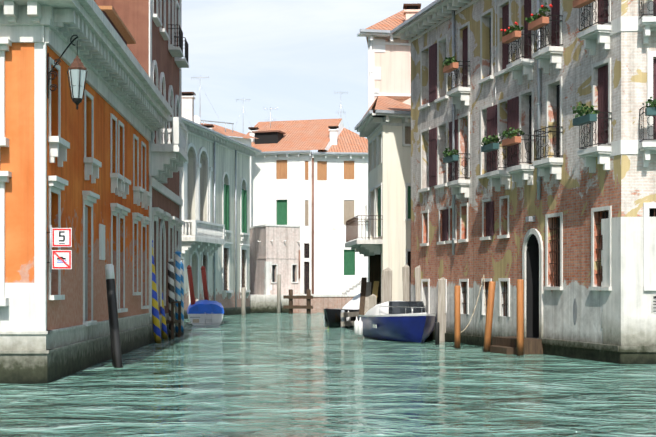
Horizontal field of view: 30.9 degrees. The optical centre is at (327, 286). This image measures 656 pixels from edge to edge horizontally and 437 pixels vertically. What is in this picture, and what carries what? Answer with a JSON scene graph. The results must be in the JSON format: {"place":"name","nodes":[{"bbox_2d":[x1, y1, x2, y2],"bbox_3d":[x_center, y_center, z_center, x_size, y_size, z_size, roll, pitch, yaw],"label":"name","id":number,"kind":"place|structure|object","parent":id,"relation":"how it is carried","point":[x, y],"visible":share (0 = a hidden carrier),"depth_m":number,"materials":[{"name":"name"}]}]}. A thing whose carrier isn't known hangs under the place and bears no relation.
{"place":"outdoors","nodes":[
{"label":"outdoors","id":0,"kind":"place"},
{"bbox_2d":[194,115,257,226],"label":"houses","id":1,"kind":"structure","parent":0,"point":[225,131],"depth_m":91.64,"materials":[{"name":"tile"}]},
{"bbox_2d":[243,118,367,293],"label":"white house","id":2,"kind":"structure","parent":0,"point":[320,197],"depth_m":92.96,"materials":[{"name":"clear paint"}]},
{"bbox_2d":[182,0,434,153],"label":"sky","id":3,"kind":"structure","parent":0,"point":[297,58],"materials":[{"name":"white"}]},
{"bbox_2d":[0,313,655,436],"bbox_3d":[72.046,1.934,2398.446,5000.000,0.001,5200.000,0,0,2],"label":"canal water","id":4,"kind":"structure","parent":0,"point":[277,375],"depth_m":21.73,"materials":[{"name":"teal liquid"}]},
{"bbox_2d":[0,0,171,383],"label":"orange palazzo","id":5,"kind":"structure","parent":4,"relation":"on","point":[82,171],"depth_m":25.60,"materials":[{"name":"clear paint"}]},
{"bbox_2d":[47,225,71,272],"bbox_3d":[-5.364,-0.741,23.608,0.522,0.950,0.072,0,0,2],"label":"speed sign","id":6,"kind":"object","parent":5,"relation":"attached to","point":[60,237],"visible":1,"depth_m":23.58,"materials":[{"name":"white metal"}]},
{"bbox_2d":[47,250,71,268],"bbox_3d":[-5.365,-0.526,23.602,0.522,0.380,0.066,0,0,2],"label":"prohibition sign","id":7,"kind":"object","parent":5,"relation":"attached to","point":[61,259],"visible":1,"depth_m":23.58,"materials":[{"name":"white metal"}]},
{"bbox_2d":[47,35,87,109],"bbox_3d":[-5.221,-4.289,23.767,0.802,1.505,0.406,0,0,2],"label":"lantern","id":8,"kind":"object","parent":5,"relation":"attached to","point":[77,71],"visible":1,"depth_m":23.69,"materials":[{"name":"grey metal"}]},
{"bbox_2d":[105,264,122,367],"bbox_3d":[-5.049,1.203,28.148,0.208,3.478,0.212,-12,-8,44],"label":"mooring pole","id":9,"kind":"object","parent":4,"relation":"on","point":[113,315],"visible":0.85,"depth_m":28.12,"materials":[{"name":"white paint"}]},
{"bbox_2d":[94,0,188,343],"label":"building","id":10,"kind":"structure","parent":4,"relation":"on","point":[154,27],"depth_m":42.48,"materials":[{"name":"brown brick"}]},
{"bbox_2d":[152,240,161,342],"bbox_3d":[-5.894,0.542,40.228,0.307,4.798,0.312,-6,-2,18],"label":"striped mooring pole","id":11,"kind":"object","parent":4,"relation":"in","point":[156,324],"visible":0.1,"depth_m":40.12,"materials":[{"name":"wood"}]},
{"bbox_2d":[160,292,167,339],"bbox_3d":[-6.060,0.616,43.012,0.258,4.656,0.259,-8,-2,16],"label":"striped mooring pole","id":12,"kind":"object","parent":4,"relation":"in","point":[164,327],"depth_m":42.91,"materials":[{"name":"wood"}]},
{"bbox_2d":[168,258,174,337],"bbox_3d":[-5.867,0.949,44.504,0.239,3.971,0.238,-1,0,2],"label":"striped mooring pole","id":13,"kind":"object","parent":4,"relation":"in","point":[171,294],"visible":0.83,"depth_m":44.41,"materials":[{"name":"white paint"}]},
{"bbox_2d":[166,301,180,338],"bbox_3d":[-6.189,1.504,44.240,1.150,1.860,1.800,0,0,2],"label":"landing stage","id":14,"kind":"object","parent":4,"relation":"on","point":[172,321],"visible":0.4,"depth_m":43.74,"materials":[{"name":"brown wood"}]},
{"bbox_2d":[174,246,180,336],"bbox_3d":[-5.763,0.669,45.519,0.271,4.530,0.271,0,0,2],"label":"striped mooring pole","id":15,"kind":"object","parent":4,"relation":"on","point":[177,275],"visible":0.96,"depth_m":45.42,"materials":[{"name":"white paint"}]},
{"bbox_2d":[181,260,183,334],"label":"striped mooring pole","id":16,"kind":"object","parent":4,"relation":"on","point":[182,297],"visible":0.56,"depth_m":46.96,"materials":[{"name":"blue wood"}]},
{"bbox_2d":[187,265,194,304],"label":"red pole","id":17,"kind":"object","parent":4,"relation":"on","point":[190,281],"visible":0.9,"depth_m":59.08,"materials":[{"name":"red wood"}]},
{"bbox_2d":[201,266,208,299],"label":"red pole","id":18,"kind":"object","parent":4,"relation":"on","point":[204,282],"visible":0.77,"depth_m":59.77,"materials":[{"name":"red wood"}]},
{"bbox_2d":[187,300,223,324],"bbox_3d":[-6.344,1.431,61.300,1.908,1.506,6.037,0,0,-7],"label":"boat","id":19,"kind":"object","parent":4,"relation":"on","point":[204,312],"visible":0.9,"depth_m":58.74,"materials":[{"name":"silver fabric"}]},
{"bbox_2d":[182,92,261,318],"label":"cream palazzo","id":20,"kind":"structure","parent":4,"relation":"on","point":[216,205],"depth_m":76.08,"materials":[{"name":"white"}]},
{"bbox_2d":[241,287,245,315],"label":"grey post","id":21,"kind":"object","parent":4,"relation":"in","point":[243,301],"visible":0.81,"depth_m":77.70,"materials":[{"name":"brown wood"}]},
{"bbox_2d":[277,274,280,312],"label":"grey post","id":22,"kind":"object","parent":4,"relation":"in","point":[278,293],"visible":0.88,"depth_m":83.52,"materials":[{"name":"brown wood"}]},
{"bbox_2d":[283,289,312,313],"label":"wooden fence","id":23,"kind":"object","parent":4,"relation":"on","point":[308,297],"visible":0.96,"depth_m":83.01,"materials":[{"name":"brown wood"}]},
{"bbox_2d":[250,269,367,312],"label":"quay","id":24,"kind":"structure","parent":4,"relation":"on","point":[320,303],"depth_m":86.29,"materials":[{"name":"grey brick"}]},
{"bbox_2d":[250,224,299,294],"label":"building","id":25,"kind":"structure","parent":24,"relation":"on","point":[274,250],"depth_m":87.22,"materials":[{"name":"clear brick"}]},
{"bbox_2d":[324,308,358,327],"bbox_3d":[1.179,1.550,58.006,2.022,1.068,7.535,0,0,16],"label":"boat","id":26,"kind":"object","parent":4,"relation":"on","point":[332,317],"visible":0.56,"depth_m":55.14,"materials":[{"name":"black"}]},
{"bbox_2d":[342,294,359,309],"bbox_3d":[3.581,1.103,62.634,5.400,2.161,1.945,0,0,19],"label":"boat cover","id":27,"kind":"object","parent":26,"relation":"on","point":[354,303],"depth_m":62.54,"materials":[{"name":"white fabric"}]},
{"bbox_2d":[341,310,358,327],"bbox_3d":[1.538,1.924,56.448,0.320,1.620,4.441,0,0,26],"label":"dock","id":28,"kind":"object","parent":4,"relation":"on","point":[344,314],"visible":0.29,"depth_m":54.82,"materials":[{"name":"wood"}]},
{"bbox_2d":[358,277,378,320],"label":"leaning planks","id":29,"kind":"object","parent":4,"relation":"on","point":[365,293],"visible":0.58,"depth_m":49.42,"materials":[{"name":"brown wood"}]},
{"bbox_2d":[369,294,376,309],"bbox_3d":[1.842,1.523,47.993,0.356,2.428,0.160,0,0,2],"label":"timber post","id":30,"kind":"object","parent":4,"relation":"in","point":[372,300],"visible":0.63,"depth_m":47.91,"materials":[{"name":"grey wood"}]},
{"bbox_2d":[345,96,410,303],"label":"cream house","id":31,"kind":"structure","parent":4,"relation":"on","point":[383,125],"depth_m":47.75,"materials":[{"name":"beige paint"}]},
{"bbox_2d":[381,268,391,302],"bbox_3d":[2.300,0.998,46.679,0.469,3.478,0.160,0,0,2],"label":"timber post","id":32,"kind":"object","parent":4,"relation":"on","point":[386,288],"visible":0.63,"depth_m":46.60,"materials":[{"name":"grey wood"}]},
{"bbox_2d":[354,300,435,342],"bbox_3d":[2.619,1.354,42.501,2.237,1.658,6.528,0,0,-14],"label":"motorboat","id":33,"kind":"object","parent":4,"relation":"on","point":[406,321],"visible":0.98,"depth_m":41.32,"materials":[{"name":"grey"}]},
{"bbox_2d":[402,265,410,300],"bbox_3d":[3.074,0.953,45.955,0.393,3.570,0.160,0,0,2],"label":"timber post","id":34,"kind":"object","parent":4,"relation":"on","point":[406,283],"visible":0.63,"depth_m":45.88,"materials":[{"name":"grey wood"}]},
{"bbox_2d":[415,265,420,300],"bbox_3d":[3.414,0.977,44.044,0.369,3.519,0.160,0,0,2],"label":"timber post","id":35,"kind":"object","parent":4,"relation":"on","point":[417,283],"visible":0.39,"depth_m":43.97,"materials":[{"name":"grey wood"}]},
{"bbox_2d":[435,322,438,344],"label":"mooring pole","id":36,"kind":"object","parent":4,"relation":"in","point":[436,333],"visible":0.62,"depth_m":38.73,"materials":[{"name":"grey wood"}]},
{"bbox_2d":[437,277,445,340],"bbox_3d":[3.972,1.212,41.426,0.354,3.050,0.160,0,0,2],"label":"timber post","id":37,"kind":"object","parent":4,"relation":"on","point":[441,316],"visible":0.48,"depth_m":41.35,"materials":[{"name":"grey wood"}]},
{"bbox_2d":[454,286,459,348],"bbox_3d":[4.012,1.459,36.737,0.189,2.950,0.189,0,0,2],"label":"orange pole","id":38,"kind":"object","parent":4,"relation":"in","point":[456,317],"visible":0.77,"depth_m":36.66,"materials":[{"name":"orange wood"}]},
{"bbox_2d":[460,275,485,332],"bbox_3d":[4.397,0.560,36.369,0.864,1.872,3.166,0,0,6],"label":"mooring rope","id":39,"kind":"object","parent":38,"relation":"attached to","point":[476,302],"visible":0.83,"depth_m":37.32,"materials":[{"name":"beige fabric"}]},
{"bbox_2d":[483,281,495,351],"bbox_3d":[4.693,1.397,34.752,0.199,3.077,0.199,5,0,2],"label":"orange pole","id":40,"kind":"object","parent":4,"relation":"in","point":[489,316],"visible":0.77,"depth_m":34.67,"materials":[{"name":"orange wood"}]},
{"bbox_2d":[517,279,523,355],"bbox_3d":[5.346,1.374,32.964,0.199,3.120,0.199,0,0,2],"label":"orange pole","id":41,"kind":"object","parent":4,"relation":"in","point":[520,317],"visible":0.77,"depth_m":32.88,"materials":[{"name":"orange wood"}]},
{"bbox_2d":[390,0,655,363],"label":"brick house","id":42,"kind":"structure","parent":4,"relation":"on","point":[533,144],"depth_m":33.72,"materials":[{"name":"brown"}]},
{"bbox_2d":[651,295,655,313],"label":"vent grille","id":43,"kind":"object","parent":42,"relation":"attached to","point":[654,297],"visible":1,"depth_m":29.32,"materials":[{"name":"white metal"}]},
{"bbox_2d":[357,3,420,109],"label":"building","id":44,"kind":"structure","parent":0,"point":[389,64],"depth_m":52.41,"materials":[{"name":"white paint"}]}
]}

